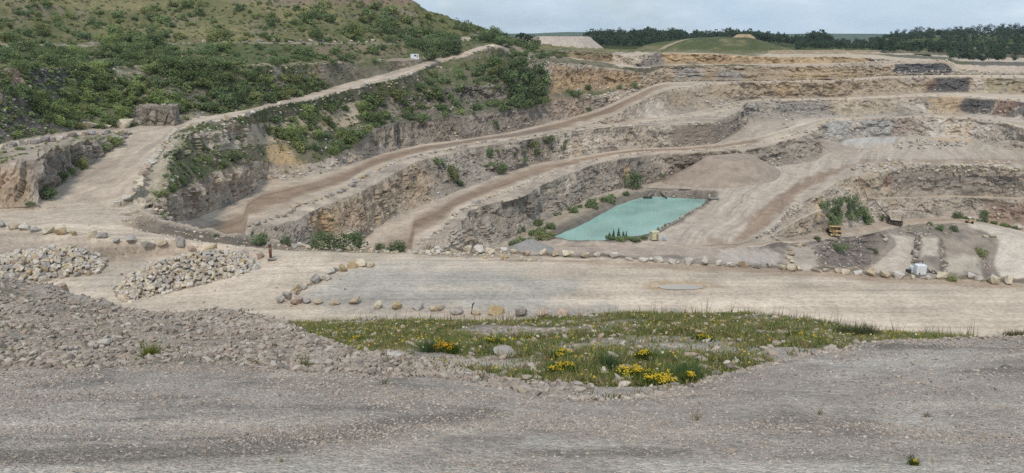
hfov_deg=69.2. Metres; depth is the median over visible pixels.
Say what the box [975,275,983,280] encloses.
boulder
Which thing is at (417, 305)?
boulder
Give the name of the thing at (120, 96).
shrub
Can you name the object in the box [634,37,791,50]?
hill
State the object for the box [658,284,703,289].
water
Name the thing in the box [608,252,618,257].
boulder
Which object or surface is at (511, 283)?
ground
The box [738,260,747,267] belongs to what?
boulder
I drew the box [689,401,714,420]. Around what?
weed
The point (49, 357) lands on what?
gravel
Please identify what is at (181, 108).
shrub
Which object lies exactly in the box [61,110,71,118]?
shrub
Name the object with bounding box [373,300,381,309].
boulder
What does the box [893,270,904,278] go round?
boulder
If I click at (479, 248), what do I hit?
boulder
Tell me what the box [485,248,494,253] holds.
boulder
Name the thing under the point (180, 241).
boulder
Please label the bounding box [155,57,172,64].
shrub
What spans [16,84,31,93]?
shrub
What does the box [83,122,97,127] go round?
boulder
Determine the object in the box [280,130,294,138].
shrub
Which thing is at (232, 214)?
haul road
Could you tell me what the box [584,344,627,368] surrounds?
weed
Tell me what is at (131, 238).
boulder
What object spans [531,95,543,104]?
shrub
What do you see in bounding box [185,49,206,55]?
shrub
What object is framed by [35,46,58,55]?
shrub
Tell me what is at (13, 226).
boulder
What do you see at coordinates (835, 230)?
dump truck
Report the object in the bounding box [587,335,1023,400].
gravel
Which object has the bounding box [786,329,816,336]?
wildflower clump
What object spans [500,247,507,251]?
boulder
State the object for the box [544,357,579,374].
wildflower clump
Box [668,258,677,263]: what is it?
boulder
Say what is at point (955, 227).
shrub
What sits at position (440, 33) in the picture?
shrub
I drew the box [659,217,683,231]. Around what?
pond wall
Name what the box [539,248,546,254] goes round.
boulder
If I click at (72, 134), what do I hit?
boulder
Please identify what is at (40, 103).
shrub
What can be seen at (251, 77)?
shrub
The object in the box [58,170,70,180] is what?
shrub
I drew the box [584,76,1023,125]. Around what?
quarry face
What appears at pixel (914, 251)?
boulder
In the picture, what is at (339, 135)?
shrub
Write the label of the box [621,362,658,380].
wildflower clump
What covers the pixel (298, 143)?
shrub
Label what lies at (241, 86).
shrub
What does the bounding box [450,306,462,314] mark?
boulder
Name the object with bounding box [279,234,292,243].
shrub
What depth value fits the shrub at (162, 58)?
245.65 m
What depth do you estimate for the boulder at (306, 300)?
90.28 m
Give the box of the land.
[600,34,1023,55]
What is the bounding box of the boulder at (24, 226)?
[18,222,30,229]
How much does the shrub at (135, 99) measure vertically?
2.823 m
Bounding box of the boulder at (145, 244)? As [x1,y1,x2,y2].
[141,241,154,247]
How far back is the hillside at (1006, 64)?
380.32 m
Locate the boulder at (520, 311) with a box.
[515,307,527,316]
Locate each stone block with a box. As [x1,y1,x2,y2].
[0,265,7,270]
[38,275,46,282]
[41,262,49,266]
[187,282,192,287]
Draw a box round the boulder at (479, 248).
[474,244,484,252]
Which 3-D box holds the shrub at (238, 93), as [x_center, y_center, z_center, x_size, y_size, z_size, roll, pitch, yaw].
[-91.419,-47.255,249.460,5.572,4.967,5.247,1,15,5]
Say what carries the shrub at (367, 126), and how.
on the quarry face at (294, 156)
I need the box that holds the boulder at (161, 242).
[156,239,167,245]
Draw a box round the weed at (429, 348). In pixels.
[414,336,449,352]
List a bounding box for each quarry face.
[0,124,671,247]
[0,130,130,207]
[0,153,671,251]
[5,165,1023,248]
[30,78,847,220]
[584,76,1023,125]
[614,52,1006,71]
[658,62,1023,75]
[658,73,1023,80]
[670,116,1023,174]
[671,95,1023,146]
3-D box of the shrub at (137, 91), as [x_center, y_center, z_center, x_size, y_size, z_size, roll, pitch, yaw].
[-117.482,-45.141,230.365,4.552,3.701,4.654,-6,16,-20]
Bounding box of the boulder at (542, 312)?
[537,307,547,315]
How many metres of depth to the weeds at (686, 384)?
14.20 m
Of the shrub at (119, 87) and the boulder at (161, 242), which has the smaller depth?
the boulder at (161, 242)
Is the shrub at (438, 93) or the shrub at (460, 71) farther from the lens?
the shrub at (460, 71)
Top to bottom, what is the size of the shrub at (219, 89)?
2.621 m
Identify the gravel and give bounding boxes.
[0,276,595,400]
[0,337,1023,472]
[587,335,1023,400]
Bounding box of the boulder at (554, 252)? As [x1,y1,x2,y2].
[551,250,557,255]
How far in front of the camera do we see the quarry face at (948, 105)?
520.25 m
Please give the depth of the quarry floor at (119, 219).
125.34 m
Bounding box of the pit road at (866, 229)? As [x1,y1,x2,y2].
[6,216,1023,249]
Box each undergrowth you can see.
[0,0,1018,245]
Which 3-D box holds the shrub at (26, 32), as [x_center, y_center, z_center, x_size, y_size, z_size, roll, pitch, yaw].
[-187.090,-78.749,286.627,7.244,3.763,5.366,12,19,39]
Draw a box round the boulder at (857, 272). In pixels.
[853,270,861,274]
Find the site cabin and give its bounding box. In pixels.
[410,53,418,58]
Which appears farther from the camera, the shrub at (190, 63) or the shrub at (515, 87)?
the shrub at (515, 87)
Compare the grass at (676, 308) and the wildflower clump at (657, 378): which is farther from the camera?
the grass at (676, 308)
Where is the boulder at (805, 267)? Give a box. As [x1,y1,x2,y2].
[800,263,812,270]
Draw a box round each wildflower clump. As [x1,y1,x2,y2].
[350,334,370,340]
[426,333,466,354]
[482,333,505,344]
[541,347,580,359]
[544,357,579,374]
[609,360,641,376]
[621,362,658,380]
[622,367,680,386]
[633,348,666,360]
[673,367,705,384]
[690,330,719,341]
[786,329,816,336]
[906,455,922,465]
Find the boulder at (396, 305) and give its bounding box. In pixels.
[392,300,401,308]
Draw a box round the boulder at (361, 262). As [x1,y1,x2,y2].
[355,258,366,266]
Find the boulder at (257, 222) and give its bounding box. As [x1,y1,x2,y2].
[253,220,260,224]
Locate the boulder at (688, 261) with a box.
[682,257,693,265]
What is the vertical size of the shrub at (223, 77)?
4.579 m
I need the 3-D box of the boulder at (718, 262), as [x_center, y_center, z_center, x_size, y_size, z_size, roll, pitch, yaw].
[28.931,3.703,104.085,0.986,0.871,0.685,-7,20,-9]
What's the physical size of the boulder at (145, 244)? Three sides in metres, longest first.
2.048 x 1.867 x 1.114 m
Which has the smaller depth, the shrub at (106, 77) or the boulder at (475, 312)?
the boulder at (475, 312)
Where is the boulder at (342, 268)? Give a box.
[339,264,347,271]
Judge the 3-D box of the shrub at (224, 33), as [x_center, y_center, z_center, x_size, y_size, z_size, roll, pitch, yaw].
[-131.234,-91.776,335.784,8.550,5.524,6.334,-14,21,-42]
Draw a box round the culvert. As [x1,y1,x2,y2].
[708,197,718,200]
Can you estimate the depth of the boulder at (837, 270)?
100.32 m
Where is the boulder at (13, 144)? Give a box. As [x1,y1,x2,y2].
[6,142,17,146]
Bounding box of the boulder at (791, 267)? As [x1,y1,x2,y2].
[787,263,795,270]
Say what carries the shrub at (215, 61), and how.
on the hillside at (1006, 64)
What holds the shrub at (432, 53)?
on the hillside at (1006, 64)
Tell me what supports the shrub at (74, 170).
on the quarry face at (22, 181)
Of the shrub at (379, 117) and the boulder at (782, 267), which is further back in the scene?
the shrub at (379, 117)
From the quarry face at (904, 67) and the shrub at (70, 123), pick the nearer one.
the shrub at (70, 123)
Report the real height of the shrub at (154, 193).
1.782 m
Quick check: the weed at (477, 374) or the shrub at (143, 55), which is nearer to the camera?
the weed at (477, 374)
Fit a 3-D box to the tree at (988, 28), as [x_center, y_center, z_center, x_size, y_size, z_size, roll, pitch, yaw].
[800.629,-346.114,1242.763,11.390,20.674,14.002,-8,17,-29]
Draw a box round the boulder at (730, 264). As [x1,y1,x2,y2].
[725,262,734,266]
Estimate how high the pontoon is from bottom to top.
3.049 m
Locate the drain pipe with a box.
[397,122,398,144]
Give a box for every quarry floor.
[4,136,1023,250]
[23,114,1023,230]
[79,218,773,265]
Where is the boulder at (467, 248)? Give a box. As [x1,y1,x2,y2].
[462,245,471,251]
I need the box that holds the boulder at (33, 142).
[29,139,38,144]
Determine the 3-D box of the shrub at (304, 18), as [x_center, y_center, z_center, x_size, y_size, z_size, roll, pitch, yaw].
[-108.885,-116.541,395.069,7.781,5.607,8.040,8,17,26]
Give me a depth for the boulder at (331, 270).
100.54 m
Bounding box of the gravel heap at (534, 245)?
[508,239,553,252]
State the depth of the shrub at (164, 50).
275.50 m
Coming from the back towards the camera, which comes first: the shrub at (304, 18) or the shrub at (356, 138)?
the shrub at (304, 18)
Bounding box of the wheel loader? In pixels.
[962,217,973,223]
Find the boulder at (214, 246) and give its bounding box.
[203,244,216,249]
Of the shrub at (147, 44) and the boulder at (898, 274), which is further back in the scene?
the shrub at (147, 44)
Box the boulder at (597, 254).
[593,252,600,256]
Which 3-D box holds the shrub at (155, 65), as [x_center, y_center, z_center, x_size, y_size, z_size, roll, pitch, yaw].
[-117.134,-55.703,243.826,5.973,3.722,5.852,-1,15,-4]
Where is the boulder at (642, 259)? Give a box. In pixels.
[639,257,648,261]
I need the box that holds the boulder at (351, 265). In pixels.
[347,262,357,268]
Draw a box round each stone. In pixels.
[55,282,68,291]
[96,338,113,345]
[387,351,404,356]
[493,345,514,355]
[721,448,735,451]
[1000,364,1012,367]
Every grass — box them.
[282,309,977,386]
[355,301,977,335]
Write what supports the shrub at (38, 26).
on the hill at (221, 17)
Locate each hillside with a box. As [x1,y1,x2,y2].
[0,31,1023,71]
[0,44,614,143]
[0,45,1021,161]
[0,47,1023,211]
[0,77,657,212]
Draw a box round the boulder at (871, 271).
[865,268,876,276]
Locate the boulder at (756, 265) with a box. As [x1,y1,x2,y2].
[752,263,760,267]
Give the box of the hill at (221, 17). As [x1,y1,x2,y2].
[0,0,1023,57]
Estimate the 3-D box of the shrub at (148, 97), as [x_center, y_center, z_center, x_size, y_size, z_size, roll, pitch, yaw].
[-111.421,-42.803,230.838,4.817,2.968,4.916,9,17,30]
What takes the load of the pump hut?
on the quarry floor at (737, 215)
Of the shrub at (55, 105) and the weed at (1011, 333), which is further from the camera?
the shrub at (55, 105)
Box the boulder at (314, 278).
[309,273,319,283]
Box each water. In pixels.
[555,196,704,240]
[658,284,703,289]
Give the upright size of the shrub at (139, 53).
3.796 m
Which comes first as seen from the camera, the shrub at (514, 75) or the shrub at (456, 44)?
the shrub at (514, 75)
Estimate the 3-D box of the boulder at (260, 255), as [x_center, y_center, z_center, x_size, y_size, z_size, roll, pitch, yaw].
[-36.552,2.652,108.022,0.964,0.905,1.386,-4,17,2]
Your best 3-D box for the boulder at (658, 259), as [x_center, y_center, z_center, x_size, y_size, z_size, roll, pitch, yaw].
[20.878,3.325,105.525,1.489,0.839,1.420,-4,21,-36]
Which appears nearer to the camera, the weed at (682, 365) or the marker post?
the weed at (682, 365)
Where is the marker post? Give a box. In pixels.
[267,244,276,259]
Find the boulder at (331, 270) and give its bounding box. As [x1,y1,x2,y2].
[326,267,334,273]
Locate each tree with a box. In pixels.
[515,32,525,45]
[522,34,531,46]
[529,35,538,43]
[987,23,994,30]
[1012,22,1019,29]
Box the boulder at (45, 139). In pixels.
[40,137,49,141]
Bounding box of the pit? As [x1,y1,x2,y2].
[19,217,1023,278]
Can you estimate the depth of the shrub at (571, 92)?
408.93 m
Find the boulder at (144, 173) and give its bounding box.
[139,170,147,176]
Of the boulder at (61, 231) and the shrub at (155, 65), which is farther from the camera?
the shrub at (155, 65)
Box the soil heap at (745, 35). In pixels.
[734,34,754,37]
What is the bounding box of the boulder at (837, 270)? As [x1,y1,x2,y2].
[834,268,841,272]
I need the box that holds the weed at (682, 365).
[659,355,712,377]
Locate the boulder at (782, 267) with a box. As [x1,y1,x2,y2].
[778,264,786,270]
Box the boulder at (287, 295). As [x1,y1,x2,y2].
[282,291,291,299]
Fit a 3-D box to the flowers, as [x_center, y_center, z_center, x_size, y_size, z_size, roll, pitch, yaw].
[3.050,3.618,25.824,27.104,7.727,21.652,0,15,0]
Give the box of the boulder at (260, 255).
[256,251,263,258]
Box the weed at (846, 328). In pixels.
[831,316,864,335]
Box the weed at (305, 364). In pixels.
[295,354,317,366]
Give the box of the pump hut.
[650,230,659,239]
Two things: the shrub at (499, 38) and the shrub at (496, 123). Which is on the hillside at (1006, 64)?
the shrub at (499, 38)
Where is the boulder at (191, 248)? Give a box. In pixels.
[187,245,196,251]
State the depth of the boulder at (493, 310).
86.05 m
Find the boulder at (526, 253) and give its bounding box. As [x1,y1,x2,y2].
[523,250,530,255]
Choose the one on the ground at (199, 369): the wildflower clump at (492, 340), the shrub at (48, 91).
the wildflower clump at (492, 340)
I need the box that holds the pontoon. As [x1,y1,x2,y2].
[643,189,657,197]
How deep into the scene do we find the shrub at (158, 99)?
229.17 m
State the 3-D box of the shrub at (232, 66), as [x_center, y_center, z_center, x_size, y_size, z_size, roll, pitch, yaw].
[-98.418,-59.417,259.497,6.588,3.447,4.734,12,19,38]
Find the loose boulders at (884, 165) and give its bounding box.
[4,38,1023,277]
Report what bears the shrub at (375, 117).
on the quarry face at (294, 156)
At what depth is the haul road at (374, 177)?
280.13 m
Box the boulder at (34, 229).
[29,226,39,231]
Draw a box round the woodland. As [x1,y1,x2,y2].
[583,25,1023,60]
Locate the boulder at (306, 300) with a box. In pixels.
[303,298,310,303]
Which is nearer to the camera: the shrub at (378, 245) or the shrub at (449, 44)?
the shrub at (378, 245)
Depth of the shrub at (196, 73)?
249.05 m
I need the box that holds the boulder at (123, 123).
[113,118,133,127]
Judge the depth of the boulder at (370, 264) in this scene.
103.12 m
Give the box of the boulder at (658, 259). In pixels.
[653,256,663,262]
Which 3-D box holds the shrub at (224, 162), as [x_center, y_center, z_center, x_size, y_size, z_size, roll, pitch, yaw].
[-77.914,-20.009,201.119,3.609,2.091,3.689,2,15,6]
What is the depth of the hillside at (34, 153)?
149.61 m
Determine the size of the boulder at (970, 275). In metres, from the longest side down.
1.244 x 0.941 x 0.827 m
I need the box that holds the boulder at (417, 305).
[412,300,422,310]
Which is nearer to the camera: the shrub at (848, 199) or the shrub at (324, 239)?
the shrub at (324, 239)
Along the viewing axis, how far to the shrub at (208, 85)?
247.44 m
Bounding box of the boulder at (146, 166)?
[142,164,150,168]
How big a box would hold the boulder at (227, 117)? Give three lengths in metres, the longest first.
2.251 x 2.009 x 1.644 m
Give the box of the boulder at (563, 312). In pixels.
[555,308,568,315]
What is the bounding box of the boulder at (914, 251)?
[911,249,917,253]
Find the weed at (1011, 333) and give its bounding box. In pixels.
[996,328,1023,335]
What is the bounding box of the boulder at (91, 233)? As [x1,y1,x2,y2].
[86,228,96,237]
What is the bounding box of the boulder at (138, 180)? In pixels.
[132,178,143,182]
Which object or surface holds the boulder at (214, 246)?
on the ground at (511, 283)
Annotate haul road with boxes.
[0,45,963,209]
[0,75,1023,229]
[0,92,1023,235]
[0,115,1023,251]
[1,44,1022,146]
[24,122,583,233]
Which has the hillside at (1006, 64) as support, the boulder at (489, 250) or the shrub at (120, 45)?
the shrub at (120, 45)
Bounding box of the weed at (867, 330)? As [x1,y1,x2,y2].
[851,317,889,335]
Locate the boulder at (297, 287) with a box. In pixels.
[290,284,299,292]
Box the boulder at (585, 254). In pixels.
[580,252,588,257]
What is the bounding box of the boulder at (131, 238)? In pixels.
[125,234,137,241]
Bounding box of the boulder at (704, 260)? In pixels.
[700,255,708,264]
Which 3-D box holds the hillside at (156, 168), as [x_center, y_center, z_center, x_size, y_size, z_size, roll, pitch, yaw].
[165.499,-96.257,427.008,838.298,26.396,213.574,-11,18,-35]
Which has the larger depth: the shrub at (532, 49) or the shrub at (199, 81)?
the shrub at (532, 49)
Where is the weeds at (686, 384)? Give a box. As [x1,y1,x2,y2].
[321,311,803,396]
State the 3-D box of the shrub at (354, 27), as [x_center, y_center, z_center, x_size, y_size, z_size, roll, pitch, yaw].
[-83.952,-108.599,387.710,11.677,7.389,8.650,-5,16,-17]
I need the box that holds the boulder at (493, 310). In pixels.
[487,305,504,315]
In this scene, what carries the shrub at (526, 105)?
on the quarry face at (294, 156)
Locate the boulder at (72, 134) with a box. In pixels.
[67,132,77,137]
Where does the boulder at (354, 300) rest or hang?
on the ground at (511, 283)
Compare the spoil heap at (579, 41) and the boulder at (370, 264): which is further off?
the spoil heap at (579, 41)
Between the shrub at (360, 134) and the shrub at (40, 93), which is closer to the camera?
the shrub at (40, 93)
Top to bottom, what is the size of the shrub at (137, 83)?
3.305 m
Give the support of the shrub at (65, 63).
on the hillside at (332, 75)
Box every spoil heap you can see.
[518,36,602,48]
[662,153,780,187]
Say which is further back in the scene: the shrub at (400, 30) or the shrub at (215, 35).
the shrub at (400, 30)
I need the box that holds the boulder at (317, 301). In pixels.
[313,299,321,303]
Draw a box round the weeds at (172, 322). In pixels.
[0,292,622,400]
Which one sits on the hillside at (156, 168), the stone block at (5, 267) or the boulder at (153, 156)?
the boulder at (153, 156)
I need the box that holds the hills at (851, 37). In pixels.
[507,32,957,42]
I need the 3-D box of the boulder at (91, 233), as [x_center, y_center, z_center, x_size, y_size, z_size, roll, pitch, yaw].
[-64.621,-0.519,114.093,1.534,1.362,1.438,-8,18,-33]
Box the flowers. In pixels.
[291,310,922,377]
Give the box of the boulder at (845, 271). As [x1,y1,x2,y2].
[840,268,850,274]
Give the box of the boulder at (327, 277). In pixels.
[322,274,330,279]
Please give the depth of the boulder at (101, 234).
113.41 m
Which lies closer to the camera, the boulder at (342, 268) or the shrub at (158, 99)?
the boulder at (342, 268)
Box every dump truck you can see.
[826,223,841,236]
[888,209,904,225]
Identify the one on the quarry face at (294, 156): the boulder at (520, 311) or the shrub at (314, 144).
the shrub at (314, 144)
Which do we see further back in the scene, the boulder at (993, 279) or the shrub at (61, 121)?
the shrub at (61, 121)
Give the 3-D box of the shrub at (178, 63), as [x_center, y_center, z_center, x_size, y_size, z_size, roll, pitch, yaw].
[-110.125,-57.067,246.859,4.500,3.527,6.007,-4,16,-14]
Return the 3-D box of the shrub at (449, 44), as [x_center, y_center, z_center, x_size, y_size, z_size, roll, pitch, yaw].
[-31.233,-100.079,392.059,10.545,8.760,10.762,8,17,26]
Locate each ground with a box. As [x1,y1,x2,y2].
[0,219,1023,336]
[0,278,1023,472]
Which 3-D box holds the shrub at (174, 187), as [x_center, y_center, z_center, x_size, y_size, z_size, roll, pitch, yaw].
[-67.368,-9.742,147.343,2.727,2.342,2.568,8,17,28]
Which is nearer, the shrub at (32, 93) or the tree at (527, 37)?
the shrub at (32, 93)
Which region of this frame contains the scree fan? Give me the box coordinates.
[821,139,859,154]
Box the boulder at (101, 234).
[95,232,107,237]
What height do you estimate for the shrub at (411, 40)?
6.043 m
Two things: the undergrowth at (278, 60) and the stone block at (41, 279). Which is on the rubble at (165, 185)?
the stone block at (41, 279)
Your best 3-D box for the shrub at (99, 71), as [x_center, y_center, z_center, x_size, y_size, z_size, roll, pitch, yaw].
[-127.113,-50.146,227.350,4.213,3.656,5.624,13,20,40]
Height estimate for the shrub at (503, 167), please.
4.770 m
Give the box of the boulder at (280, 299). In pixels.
[275,295,283,302]
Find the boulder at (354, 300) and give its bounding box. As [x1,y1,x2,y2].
[348,295,359,303]
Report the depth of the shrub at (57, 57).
220.00 m
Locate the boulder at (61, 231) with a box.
[53,227,66,234]
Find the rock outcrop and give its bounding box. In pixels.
[133,104,183,125]
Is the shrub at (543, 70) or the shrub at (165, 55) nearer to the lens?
the shrub at (165, 55)
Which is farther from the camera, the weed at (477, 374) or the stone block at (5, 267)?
the stone block at (5, 267)
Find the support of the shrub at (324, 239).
on the embankment
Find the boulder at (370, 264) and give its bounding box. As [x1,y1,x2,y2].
[366,261,374,267]
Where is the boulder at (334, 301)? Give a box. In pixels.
[329,298,340,304]
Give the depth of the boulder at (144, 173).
149.48 m
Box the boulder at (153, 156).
[150,155,157,158]
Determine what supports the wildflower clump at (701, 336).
on the ground at (199, 369)
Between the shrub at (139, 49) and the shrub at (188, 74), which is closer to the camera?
the shrub at (188, 74)
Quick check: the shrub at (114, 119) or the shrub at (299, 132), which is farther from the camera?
the shrub at (299, 132)
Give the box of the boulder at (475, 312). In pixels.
[472,309,480,314]
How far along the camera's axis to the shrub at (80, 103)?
206.34 m
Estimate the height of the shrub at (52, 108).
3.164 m
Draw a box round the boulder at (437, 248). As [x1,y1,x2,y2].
[433,246,442,251]
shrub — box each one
[0,20,13,28]
[0,33,14,42]
[0,47,18,53]
[2,32,18,41]
[9,85,25,98]
[10,59,30,69]
[14,147,25,149]
[16,38,40,51]
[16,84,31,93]
[19,28,36,36]
[24,201,35,206]
[27,90,41,100]
[29,98,47,111]
[31,21,52,34]
[32,106,49,113]
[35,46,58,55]
[35,90,44,95]
[36,53,56,65]
[36,88,52,98]
[38,186,58,199]
[39,110,54,122]
[40,53,59,66]
[46,99,62,114]
[46,105,61,114]
[52,113,65,126]
[54,50,76,56]
[57,45,73,56]
[58,59,79,69]
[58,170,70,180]
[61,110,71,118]
[62,85,77,97]
[64,10,76,17]
[64,77,76,87]
[65,119,75,127]
[66,53,85,64]
[67,44,86,57]
[68,167,77,174]
[72,122,86,129]
[73,101,88,111]
[73,156,89,169]
[74,104,94,113]
[75,31,92,38]
[80,79,94,86]
[82,68,96,74]
[90,60,108,68]
[90,67,106,77]
[94,32,113,42]
[94,79,110,89]
[94,121,105,128]
[95,72,111,81]
[98,40,122,53]
[101,32,120,45]
[101,142,111,151]
[104,59,121,65]
[104,115,118,125]
[107,135,123,145]
[108,92,123,102]
[110,83,124,90]
[113,31,128,42]
[114,102,131,117]
[118,41,132,46]
[118,47,138,52]
[122,51,137,61]
[124,86,141,96]
[125,80,144,88]
[126,29,143,36]
[126,45,143,52]
[128,95,142,103]
[131,34,147,42]
[131,40,155,54]
[134,51,144,60]
[138,54,159,63]
[139,62,159,73]
[144,33,165,46]
[145,26,167,35]
[145,88,164,99]
[145,94,161,103]
[147,33,163,45]
[147,62,164,72]
[148,77,166,87]
[149,51,166,61]
[150,94,165,103]
[150,189,169,197]
[155,39,168,45]
[155,53,181,66]
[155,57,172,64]
[158,47,171,54]
[167,50,183,60]
[170,182,177,191]
[173,59,186,69]
[173,92,186,102]
[173,102,184,112]
[174,59,191,70]
[175,69,191,78]
[178,68,193,77]
[179,174,185,183]
[180,59,195,68]
[184,56,203,64]
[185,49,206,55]
[190,166,199,173]
[192,77,209,85]
[193,70,213,79]
[194,64,210,77]
[200,101,217,110]
[201,80,214,88]
[201,154,212,164]
[203,101,216,111]
[204,40,224,50]
[205,30,223,42]
[206,72,220,80]
[207,55,228,69]
[211,86,227,92]
[213,27,232,38]
[214,73,228,85]
[216,91,232,104]
[217,159,231,166]
[225,62,236,70]
[226,152,244,161]
[227,71,237,80]
[231,88,247,102]
[232,84,248,92]
[245,69,260,80]
[249,90,263,100]
[250,232,269,243]
[263,91,277,102]
[264,91,275,101]
[277,90,290,99]
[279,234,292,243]
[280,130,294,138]
[283,87,297,94]
[284,125,295,131]
[288,70,306,84]
[290,79,305,90]
[291,140,305,147]
[294,128,305,137]
[295,124,308,135]
[298,13,314,21]
[298,111,319,122]
[302,104,315,113]
[307,26,324,38]
[307,231,338,249]
[309,142,323,149]
[319,115,334,123]
[327,103,336,111]
[328,144,340,155]
[329,99,340,108]
[330,138,343,150]
[332,230,368,250]
[335,125,354,136]
[336,127,349,141]
[340,21,361,34]
[345,136,359,143]
[351,26,367,37]
[353,131,366,140]
[354,99,367,110]
[359,124,373,133]
[365,115,378,125]
[367,98,379,107]
[368,110,383,123]
[374,242,385,249]
[377,20,390,32]
[383,34,398,43]
[386,240,406,251]
[389,27,404,34]
[394,89,407,100]
[404,36,419,46]
[416,38,432,53]
[417,26,432,33]
[421,33,439,40]
[423,48,438,59]
[425,46,438,51]
[428,37,439,47]
[429,88,444,99]
[432,87,444,98]
[433,36,448,48]
[434,29,454,40]
[438,49,450,57]
[443,35,461,54]
[444,39,462,54]
[447,164,459,180]
[451,68,465,78]
[454,17,469,31]
[456,180,464,185]
[482,31,495,41]
[486,65,499,75]
[490,25,501,33]
[491,61,504,67]
[491,119,499,128]
[493,34,506,44]
[496,162,508,172]
[497,37,513,46]
[500,68,518,81]
[504,82,526,95]
[506,56,522,75]
[507,87,526,100]
[509,94,525,108]
[511,55,528,69]
[512,37,527,46]
[521,39,540,51]
[524,84,539,96]
[524,101,533,108]
[525,92,532,99]
[528,75,535,84]
[530,59,547,72]
[530,65,538,76]
[531,83,548,96]
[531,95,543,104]
[534,229,556,240]
[535,81,549,92]
[541,70,552,78]
[543,134,555,142]
[565,88,584,96]
[584,84,591,89]
[605,235,615,239]
[614,235,629,240]
[622,171,643,189]
[627,236,642,240]
[630,81,638,87]
[818,200,831,209]
[830,241,850,251]
[831,214,843,225]
[832,196,845,206]
[844,192,860,211]
[859,203,869,216]
[935,224,943,230]
[947,273,957,281]
[949,225,958,230]
[951,211,963,217]
[975,245,989,257]
[979,210,989,218]
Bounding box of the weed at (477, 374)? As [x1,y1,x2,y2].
[469,368,495,378]
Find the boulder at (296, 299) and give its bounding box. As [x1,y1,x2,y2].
[290,294,302,303]
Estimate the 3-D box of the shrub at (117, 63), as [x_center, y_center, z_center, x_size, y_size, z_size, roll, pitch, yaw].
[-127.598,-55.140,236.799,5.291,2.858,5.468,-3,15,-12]
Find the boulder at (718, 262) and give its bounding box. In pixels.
[715,260,721,265]
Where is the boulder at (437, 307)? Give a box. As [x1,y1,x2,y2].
[429,304,443,310]
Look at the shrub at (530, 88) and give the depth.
376.31 m
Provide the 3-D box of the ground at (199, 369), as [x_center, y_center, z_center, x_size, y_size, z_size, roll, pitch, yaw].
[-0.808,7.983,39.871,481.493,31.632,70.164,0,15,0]
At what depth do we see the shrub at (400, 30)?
414.10 m
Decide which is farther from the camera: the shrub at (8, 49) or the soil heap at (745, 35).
the soil heap at (745, 35)
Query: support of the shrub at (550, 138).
on the quarry face at (367, 206)
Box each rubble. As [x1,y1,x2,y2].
[0,246,261,302]
[1,51,1023,319]
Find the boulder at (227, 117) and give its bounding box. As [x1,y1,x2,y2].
[224,114,231,119]
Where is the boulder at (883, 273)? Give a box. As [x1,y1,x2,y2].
[879,270,890,277]
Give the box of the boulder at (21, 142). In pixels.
[17,139,26,144]
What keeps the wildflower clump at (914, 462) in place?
on the ground at (199, 369)
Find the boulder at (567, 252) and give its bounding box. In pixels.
[562,250,573,255]
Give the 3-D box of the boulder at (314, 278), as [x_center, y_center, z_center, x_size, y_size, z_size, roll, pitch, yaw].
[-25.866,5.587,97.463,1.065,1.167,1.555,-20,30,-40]
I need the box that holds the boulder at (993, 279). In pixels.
[987,274,1000,283]
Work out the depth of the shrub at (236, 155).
207.81 m
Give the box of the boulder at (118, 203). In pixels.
[113,201,121,205]
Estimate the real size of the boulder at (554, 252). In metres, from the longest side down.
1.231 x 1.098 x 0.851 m
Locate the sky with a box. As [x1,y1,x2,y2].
[413,0,1023,34]
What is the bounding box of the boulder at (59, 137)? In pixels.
[54,136,62,139]
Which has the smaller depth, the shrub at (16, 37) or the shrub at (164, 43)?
the shrub at (16, 37)
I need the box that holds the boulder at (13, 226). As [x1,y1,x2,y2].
[8,223,18,229]
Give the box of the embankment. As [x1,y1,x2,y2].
[7,210,1023,282]
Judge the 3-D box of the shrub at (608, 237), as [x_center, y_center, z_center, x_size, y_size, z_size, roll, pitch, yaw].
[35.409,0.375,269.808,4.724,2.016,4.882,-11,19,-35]
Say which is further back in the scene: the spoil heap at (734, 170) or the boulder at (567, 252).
the spoil heap at (734, 170)
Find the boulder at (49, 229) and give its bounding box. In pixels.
[42,225,54,233]
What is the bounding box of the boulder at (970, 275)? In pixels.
[967,272,975,278]
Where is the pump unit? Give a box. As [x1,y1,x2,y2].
[911,261,926,275]
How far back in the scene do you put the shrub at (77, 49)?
247.86 m
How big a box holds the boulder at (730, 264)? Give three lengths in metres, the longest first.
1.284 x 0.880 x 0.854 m
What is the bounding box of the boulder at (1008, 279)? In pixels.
[1004,275,1012,283]
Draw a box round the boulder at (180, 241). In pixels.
[175,236,184,246]
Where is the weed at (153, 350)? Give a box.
[129,339,169,355]
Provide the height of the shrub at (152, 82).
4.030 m
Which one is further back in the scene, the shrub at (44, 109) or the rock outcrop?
the rock outcrop
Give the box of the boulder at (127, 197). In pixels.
[122,195,131,199]
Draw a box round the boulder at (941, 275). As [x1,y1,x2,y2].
[936,271,948,278]

